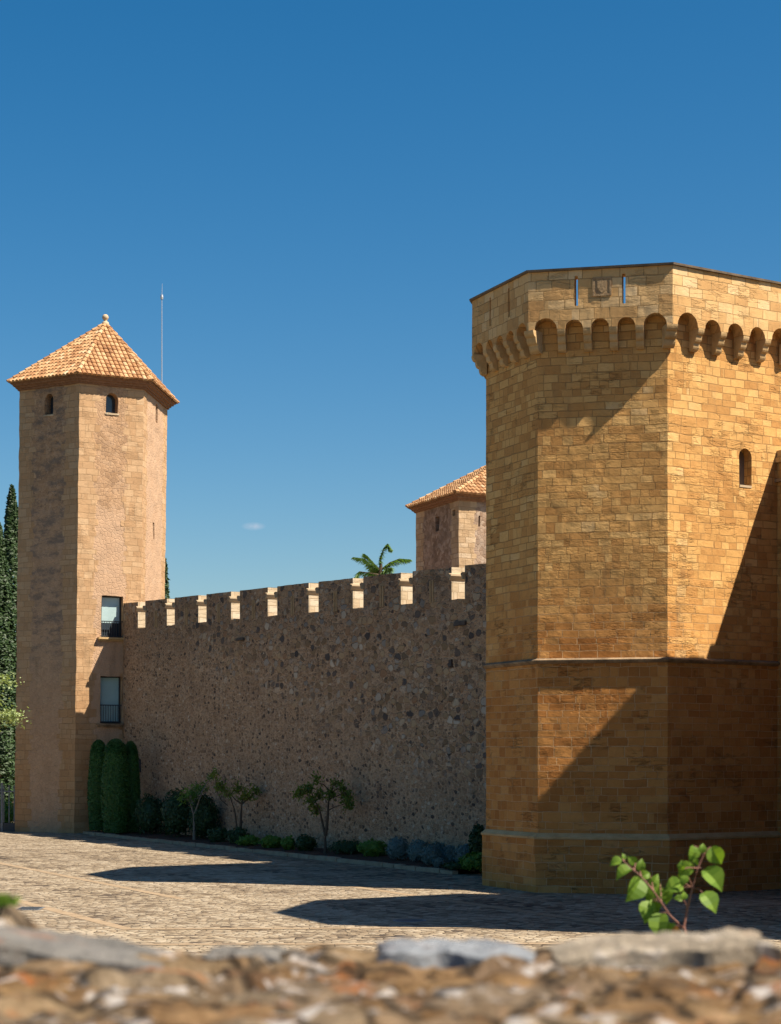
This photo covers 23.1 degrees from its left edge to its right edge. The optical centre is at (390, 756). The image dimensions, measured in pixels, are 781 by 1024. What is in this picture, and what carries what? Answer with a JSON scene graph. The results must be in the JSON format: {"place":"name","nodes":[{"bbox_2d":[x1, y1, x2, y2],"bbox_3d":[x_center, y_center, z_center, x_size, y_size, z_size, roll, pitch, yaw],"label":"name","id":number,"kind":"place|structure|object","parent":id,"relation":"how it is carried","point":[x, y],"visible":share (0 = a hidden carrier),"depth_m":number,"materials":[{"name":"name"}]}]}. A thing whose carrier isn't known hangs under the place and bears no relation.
{"place":"outdoors","nodes":[
{"label":"outdoors","id":0,"kind":"place"},
{"bbox_2d":[351,544,411,577],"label":"palm tree","id":1,"kind":"object","parent":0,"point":[373,567],"visible":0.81,"depth_m":92.97,"materials":[{"name":"green plant"}]},
{"bbox_2d":[0,831,780,955],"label":"plaza paving","id":2,"kind":"structure","parent":0,"point":[241,890],"depth_m":53.48,"materials":[{"name":"beige stone"}]},
{"bbox_2d":[0,799,13,822],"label":"garden shrub","id":3,"kind":"object","parent":2,"relation":"on","point":[6,812],"visible":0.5,"depth_m":111.61,"materials":[{"name":"green plant"}]},
{"bbox_2d":[0,783,14,831],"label":"iron gate","id":4,"kind":"structure","parent":2,"relation":"on","point":[8,826],"depth_m":103.57,"materials":[{"name":"grey metal"}]},
{"bbox_2d":[0,523,16,801],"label":"cypress tree","id":5,"kind":"object","parent":2,"relation":"on","point":[8,642],"visible":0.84,"depth_m":123.46,"materials":[{"name":"green plant"}]},
{"bbox_2d":[0,670,30,731],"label":"broadleaf tree","id":6,"kind":"object","parent":2,"relation":"on","point":[13,716],"visible":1,"depth_m":97.39,"materials":[{"name":"green plant"}]},
{"bbox_2d":[18,907,44,909],"bbox_3d":[-9.673,4.085,51.250,0.640,0.023,1.000,0,0,0],"label":"drain grate","id":7,"kind":"object","parent":2,"relation":"on","point":[29,908],"visible":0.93,"depth_m":51.10,"materials":[{"name":"grey metal"}]},
{"bbox_2d":[17,899,129,929],"bbox_3d":[-17.067,4.094,67.340,0.356,0.004,49.584,0,0,-26],"label":"paving strip","id":8,"kind":"object","parent":2,"relation":"on","point":[106,923],"visible":0.84,"depth_m":48.73,"materials":[{"name":"beige stone"}]},
{"bbox_2d":[6,314,179,832],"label":"wall tower","id":9,"kind":"structure","parent":2,"relation":"on","point":[97,402],"depth_m":102.54,"materials":[{"name":"stone"}]},
{"bbox_2d":[51,397,52,413],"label":"window pane","id":10,"kind":"structure","parent":9,"relation":"in","point":[52,397],"depth_m":103.05,"materials":[{"name":"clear glass"}]},
{"bbox_2d":[100,676,119,723],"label":"window","id":11,"kind":"structure","parent":9,"relation":"in","point":[110,686],"depth_m":102.75,"materials":[{"name":"black glass"}]},
{"bbox_2d":[106,395,114,412],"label":"window pane","id":12,"kind":"structure","parent":9,"relation":"in","point":[110,400],"depth_m":102.82,"materials":[{"name":"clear glass"}]},
{"bbox_2d":[101,596,120,637],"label":"window","id":13,"kind":"structure","parent":9,"relation":"in","point":[111,605],"depth_m":102.75,"materials":[{"name":"black glass"}]},
{"bbox_2d":[160,295,162,381],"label":"antenna mast","id":14,"kind":"object","parent":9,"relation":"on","point":[161,296],"visible":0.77,"depth_m":111.58,"materials":[{"name":"metal"}]},
{"bbox_2d":[0,863,185,898],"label":"paving strip","id":15,"kind":"object","parent":2,"relation":"on","point":[154,893],"visible":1,"depth_m":61.85,"materials":[{"name":"beige stone"}]},
{"bbox_2d":[165,559,169,598],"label":"cypress tree","id":16,"kind":"object","parent":2,"relation":"on","point":[167,591],"visible":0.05,"depth_m":119.87,"materials":[{"name":"green plant"}]},
{"bbox_2d":[158,863,365,867],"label":"paving strip","id":17,"kind":"object","parent":2,"relation":"on","point":[259,865],"visible":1,"depth_m":71.31,"materials":[{"name":"beige stone"}]},
{"bbox_2d":[83,831,457,873],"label":"kerb","id":18,"kind":"structure","parent":2,"relation":"on","point":[368,863],"depth_m":77.34,"materials":[{"name":"stone"}]},
{"bbox_2d":[89,830,463,870],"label":"flower bed","id":19,"kind":"object","parent":2,"relation":"on","point":[318,852],"visible":0.59,"depth_m":80.07,"materials":[{"name":"brown plant"}]},
{"bbox_2d":[87,739,105,830],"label":"clipped conifer","id":20,"kind":"object","parent":19,"relation":"on","point":[96,761],"visible":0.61,"depth_m":100.03,"materials":[{"name":"green plant"}]},
{"bbox_2d":[100,738,130,833],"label":"clipped conifer","id":21,"kind":"object","parent":19,"relation":"on","point":[115,785],"visible":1,"depth_m":97.01,"materials":[{"name":"green plant"}]},
{"bbox_2d":[125,740,140,832],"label":"clipped conifer","id":22,"kind":"object","parent":19,"relation":"on","point":[133,761],"visible":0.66,"depth_m":97.87,"materials":[{"name":"green plant"}]},
{"bbox_2d":[132,793,163,834],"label":"round shrub","id":23,"kind":"object","parent":19,"relation":"on","point":[148,818],"visible":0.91,"depth_m":95.93,"materials":[{"name":"green plant"}]},
{"bbox_2d":[160,787,191,836],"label":"round shrub","id":24,"kind":"object","parent":19,"relation":"on","point":[174,817],"visible":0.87,"depth_m":92.72,"materials":[{"name":"green plant"}]},
{"bbox_2d":[175,774,217,839],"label":"tree","id":25,"kind":"object","parent":19,"relation":"on","point":[193,794],"visible":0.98,"depth_m":89.77,"materials":[{"name":"green plant"}]},
{"bbox_2d":[187,793,221,838],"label":"round shrub","id":26,"kind":"object","parent":19,"relation":"on","point":[206,817],"visible":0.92,"depth_m":89.96,"materials":[{"name":"green plant"}]},
{"bbox_2d":[207,827,227,841],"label":"shrub","id":27,"kind":"object","parent":19,"relation":"on","point":[217,834],"visible":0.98,"depth_m":87.52,"materials":[{"name":"green plant"}]},
{"bbox_2d":[208,766,261,829],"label":"tree","id":28,"kind":"object","parent":19,"relation":"on","point":[222,789],"visible":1,"depth_m":86.14,"materials":[{"name":"green plant"}]},
{"bbox_2d":[225,825,249,843],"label":"shrub","id":29,"kind":"object","parent":19,"relation":"on","point":[233,835],"visible":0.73,"depth_m":85.70,"materials":[{"name":"green plant"}]},
{"bbox_2d":[235,834,259,845],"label":"shrub","id":30,"kind":"object","parent":19,"relation":"on","point":[247,840],"visible":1,"depth_m":84.00,"materials":[{"name":"green plant"}]},
{"bbox_2d":[258,834,281,847],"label":"shrub","id":31,"kind":"object","parent":19,"relation":"on","point":[269,841],"visible":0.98,"depth_m":81.90,"materials":[{"name":"green plant"}]},
{"bbox_2d":[280,835,294,849],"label":"shrub","id":32,"kind":"object","parent":19,"relation":"on","point":[286,843],"visible":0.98,"depth_m":80.27,"materials":[{"name":"green plant"}]},
{"bbox_2d":[294,834,318,850],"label":"shrub","id":33,"kind":"object","parent":19,"relation":"on","point":[306,843],"visible":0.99,"depth_m":79.34,"materials":[{"name":"green plant"}]},
{"bbox_2d":[290,770,357,852],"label":"tree","id":34,"kind":"object","parent":19,"relation":"on","point":[300,791],"visible":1,"depth_m":77.49,"materials":[{"name":"green plant"}]},
{"bbox_2d":[327,839,361,854],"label":"shrub","id":35,"kind":"object","parent":19,"relation":"on","point":[346,847],"visible":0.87,"depth_m":76.43,"materials":[{"name":"green plant"}]},
{"bbox_2d":[356,838,386,856],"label":"shrub","id":36,"kind":"object","parent":19,"relation":"on","point":[374,848],"visible":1,"depth_m":74.75,"materials":[{"name":"green plant"}]},
{"bbox_2d":[386,836,409,859],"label":"silver shrub","id":37,"kind":"object","parent":19,"relation":"on","point":[397,849],"visible":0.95,"depth_m":71.98,"materials":[{"name":"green plant"}]},
{"bbox_2d":[406,839,427,861],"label":"silver shrub","id":38,"kind":"object","parent":19,"relation":"on","point":[415,848],"visible":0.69,"depth_m":70.86,"materials":[{"name":"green plant"}]},
{"bbox_2d":[419,843,442,865],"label":"silver shrub","id":39,"kind":"object","parent":19,"relation":"on","point":[430,853],"visible":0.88,"depth_m":68.69,"materials":[{"name":"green plant"}]},
{"bbox_2d":[432,841,445,857],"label":"silver shrub","id":40,"kind":"object","parent":19,"relation":"on","point":[441,845],"visible":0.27,"depth_m":69.68,"materials":[{"name":"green plant"}]},
{"bbox_2d":[432,857,445,867],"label":"silver shrub","id":41,"kind":"object","parent":19,"relation":"on","point":[438,862],"visible":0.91,"depth_m":67.76,"materials":[{"name":"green plant"}]},
{"bbox_2d":[442,845,455,862],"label":"silver shrub","id":42,"kind":"object","parent":19,"relation":"on","point":[447,853],"visible":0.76,"depth_m":68.86,"materials":[{"name":"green plant"}]},
{"bbox_2d":[441,861,461,870],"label":"shrub","id":43,"kind":"object","parent":19,"relation":"on","point":[451,865],"visible":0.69,"depth_m":66.28,"materials":[{"name":"green plant"}]},
{"bbox_2d":[453,843,470,861],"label":"silver shrub","id":44,"kind":"object","parent":19,"relation":"on","point":[462,850],"visible":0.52,"depth_m":67.76,"materials":[{"name":"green plant"}]},
{"bbox_2d":[458,851,480,871],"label":"shrub","id":45,"kind":"object","parent":19,"relation":"on","point":[470,861],"visible":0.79,"depth_m":65.84,"materials":[{"name":"green plant"}]},
{"bbox_2d":[468,823,483,853],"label":"round shrub","id":46,"kind":"object","parent":19,"relation":"on","point":[475,838],"visible":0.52,"depth_m":67.35,"materials":[{"name":"green plant"}]},
{"bbox_2d":[123,563,485,854],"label":"crenellated wall","id":47,"kind":"structure","parent":2,"relation":"on","point":[371,690],"depth_m":80.76,"materials":[{"name":"stone"}]},
{"bbox_2d":[130,927,486,929],"bbox_3d":[-1.927,4.089,45.350,8.478,0.003,0.313,0,0,-3],"label":"paving strip","id":48,"kind":"object","parent":2,"relation":"on","point":[300,928],"visible":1,"depth_m":45.29,"materials":[{"name":"beige stone"}]},
{"bbox_2d":[140,943,557,944],"bbox_3d":[-0.804,4.089,41.569,10.986,0.004,0.310,0,0,-1],"label":"paving strip","id":49,"kind":"object","parent":2,"relation":"on","point":[299,944],"visible":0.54,"depth_m":41.45,"materials":[{"name":"beige stone"}]},
{"bbox_2d":[271,875,608,922],"bbox_3d":[0.646,4.094,56.206,0.352,0.004,20.984,0,0,-26],"label":"paving strip","id":50,"kind":"object","parent":2,"relation":"on","point":[565,917],"visible":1,"depth_m":53.79,"materials":[{"name":"beige stone"}]},
{"bbox_2d":[405,465,485,570],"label":"wall tower","id":51,"kind":"structure","parent":2,"relation":"on","point":[451,524],"depth_m":99.09,"materials":[{"name":"clay tile"},{"name":"stone"}]},
{"bbox_2d":[775,450,780,885],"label":"gate wall","id":52,"kind":"structure","parent":2,"relation":"on","point":[778,462],"depth_m":58.98,"materials":[{"name":"stone"}]},
{"bbox_2d":[0,0,780,631],"label":"sky","id":53,"kind":"structure","parent":0,"point":[316,196],"materials":[{"name":"blue"}]},
{"bbox_2d":[393,919,425,921],"bbox_3d":[0.475,4.088,47.536,0.840,0.018,0.840,0,0,0],"label":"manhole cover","id":54,"kind":"object","parent":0,"point":[409,920],"visible":1,"depth_m":47.41,"materials":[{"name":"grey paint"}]},
{"bbox_2d":[469,262,780,894],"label":"octagonal tower","id":55,"kind":"structure","parent":0,"point":[633,444],"depth_m":57.30,"materials":[{"name":"stone"}]},
{"bbox_2d":[739,451,743,484],"bbox_3d":[10.670,-8.821,58.590,0.512,1.266,0.332,0,0,0],"label":"window pane","id":56,"kind":"structure","parent":55,"relation":"in","point":[741,457],"depth_m":58.66,"materials":[{"name":"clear glass"}]},
{"label":"ground","id":57,"kind":"structure","parent":0,"visible":0},
{"bbox_2d":[0,484,18,805],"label":"cypress tree","id":58,"kind":"object","parent":57,"relation":"on","point":[10,525],"visible":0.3,"depth_m":127.57,"materials":[{"name":"green plant"}]},
{"bbox_2d":[0,905,780,1023],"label":"wall","id":59,"kind":"structure","parent":57,"relation":"on","point":[320,984],"depth_m":2.90,"materials":[{"name":"stone"}]},
{"bbox_2d":[0,892,22,906],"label":"green tuft","id":60,"kind":"object","parent":59,"relation":"on","point":[7,900],"visible":1,"depth_m":3.39,"materials":[{"name":"green plant"}]},
{"bbox_2d":[0,925,167,971],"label":"stone slab","id":61,"kind":"object","parent":59,"relation":"on","point":[19,946],"depth_m":3.17,"materials":[{"name":"grey stone"}]},
{"bbox_2d":[200,944,289,963],"bbox_3d":[-0.255,0.362,3.437,0.163,0.039,0.200,0,0,0],"label":"stone slab","id":62,"kind":"object","parent":59,"relation":"on","point":[270,954],"depth_m":3.40,"materials":[{"name":"grey stone"}]},
{"bbox_2d":[377,937,536,968],"bbox_3d":[0.120,0.358,3.419,0.291,0.059,0.262,0,0,0],"label":"stone slab","id":63,"kind":"object","parent":59,"relation":"on","point":[443,953],"depth_m":3.31,"materials":[{"name":"grey stone"}]},
{"bbox_2d":[547,927,780,970],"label":"stone slab","id":64,"kind":"object","parent":59,"relation":"on","point":[659,951],"depth_m":3.29,"materials":[{"name":"stone"}]},
{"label":"earth bank","id":65,"kind":"structure","parent":0,"visible":0},
{"bbox_2d":[610,844,724,932],"bbox_3d":[1.299,0.740,8.987,0.546,0.662,0.201,0,0,0],"label":"sapling","id":66,"kind":"object","parent":65,"relation":"on","point":[652,890],"visible":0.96,"depth_m":8.98,"materials":[{"name":"green plant"}]}
]}

